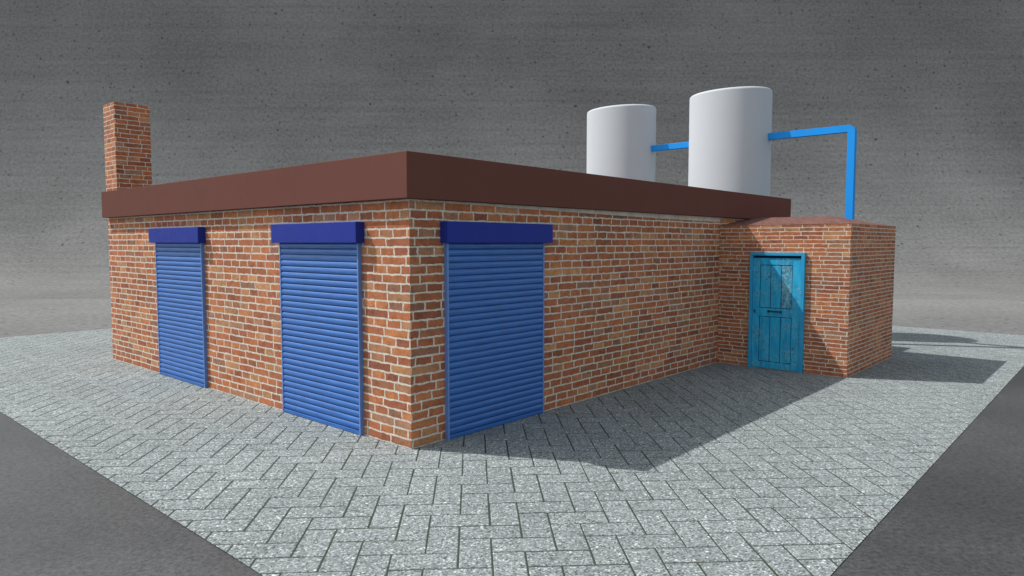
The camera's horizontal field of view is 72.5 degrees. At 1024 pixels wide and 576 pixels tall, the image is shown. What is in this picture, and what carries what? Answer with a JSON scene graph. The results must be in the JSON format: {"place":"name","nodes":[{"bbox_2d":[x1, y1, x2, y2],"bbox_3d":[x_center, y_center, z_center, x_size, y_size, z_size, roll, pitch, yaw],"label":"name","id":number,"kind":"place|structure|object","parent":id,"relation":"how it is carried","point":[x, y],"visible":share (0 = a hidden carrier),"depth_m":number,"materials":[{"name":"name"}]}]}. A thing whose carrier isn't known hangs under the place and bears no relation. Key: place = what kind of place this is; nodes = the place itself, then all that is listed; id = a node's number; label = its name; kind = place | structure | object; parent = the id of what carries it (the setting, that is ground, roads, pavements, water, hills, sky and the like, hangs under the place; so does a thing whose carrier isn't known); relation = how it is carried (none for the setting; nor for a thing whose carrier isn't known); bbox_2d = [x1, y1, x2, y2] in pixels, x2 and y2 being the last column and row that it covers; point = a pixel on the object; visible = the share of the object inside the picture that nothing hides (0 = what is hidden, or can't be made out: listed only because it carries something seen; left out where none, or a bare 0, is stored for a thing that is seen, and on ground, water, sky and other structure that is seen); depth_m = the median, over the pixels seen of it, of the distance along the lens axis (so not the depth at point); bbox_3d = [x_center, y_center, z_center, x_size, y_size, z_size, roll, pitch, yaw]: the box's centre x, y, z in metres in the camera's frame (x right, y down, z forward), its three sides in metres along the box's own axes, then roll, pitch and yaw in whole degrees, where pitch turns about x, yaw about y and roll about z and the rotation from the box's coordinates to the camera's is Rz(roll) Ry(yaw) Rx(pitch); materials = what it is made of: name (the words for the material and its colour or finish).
{"place":"outdoors","nodes":[
{"label":"outdoors","id":0,"kind":"place"},
{"bbox_2d":[0,326,1023,575],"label":"pavement","id":1,"kind":"structure","parent":0,"point":[278,436],"depth_m":6.84,"materials":[{"name":"grey stone"}]},
{"bbox_2d":[101,101,790,448],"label":"brick building","id":2,"kind":"structure","parent":1,"relation":"on","point":[410,299],"depth_m":8.97,"materials":[{"name":"brown brick"}]},
{"bbox_2d":[587,104,655,181],"bbox_3d":[2.922,-1.909,18.898,1.964,5.735,1.484,3,5,42],"label":"storage tank","id":3,"kind":"object","parent":2,"relation":"on","point":[621,140],"visible":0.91,"depth_m":18.04,"materials":[{"name":"white metal"}]},
{"bbox_2d":[688,86,772,195],"bbox_3d":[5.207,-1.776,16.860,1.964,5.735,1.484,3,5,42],"label":"storage tank","id":4,"kind":"object","parent":2,"relation":"on","point":[730,128],"visible":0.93,"depth_m":16.03,"materials":[{"name":"white metal"}]},
{"bbox_2d":[651,142,688,151],"bbox_3d":[4.056,-3.593,17.759,1.130,0.144,0.144,3,5,42],"label":"link pipe","id":5,"kind":"object","parent":4,"relation":"attached to","point":[671,146],"visible":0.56,"depth_m":17.72,"materials":[{"name":"blue metal"}]},
{"bbox_2d":[768,125,856,219],"bbox_3d":[6.621,-1.175,15.619,1.871,4.696,0.148,3,5,42],"label":"drain pipe","id":6,"kind":"object","parent":4,"relation":"attached to","point":[851,130],"visible":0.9,"depth_m":14.95,"materials":[{"name":"blue metal"}]},
{"bbox_2d":[717,216,895,377],"bbox_3d":[5.439,0.042,12.860,2.210,2.705,2.802,3,5,42],"label":"brick annex","id":7,"kind":"object","parent":1,"relation":"on","point":[813,295],"visible":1,"depth_m":11.85,"materials":[{"name":"brick"}]},
{"bbox_2d":[748,252,805,372],"bbox_3d":[4.500,0.403,11.903,0.933,2.010,0.090,3,5,42],"label":"door","id":8,"kind":"structure","parent":7,"relation":"in","point":[777,280],"depth_m":11.89,"materials":[{"name":"paint"}]},
{"bbox_2d":[0,366,1023,575],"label":"forecourt","id":9,"kind":"structure","parent":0,"point":[957,509],"depth_m":5.44,"materials":[{"name":"concrete"}]},
{"bbox_2d":[0,299,1023,337],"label":"ground","id":10,"kind":"structure","parent":0,"point":[22,317],"depth_m":20.91,"materials":[{"name":"concrete"}]},
{"bbox_2d":[0,0,1023,298],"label":"backdrop wall","id":11,"kind":"structure","parent":10,"relation":"on","point":[924,98],"depth_m":42.17,"materials":[{"name":"concrete"}]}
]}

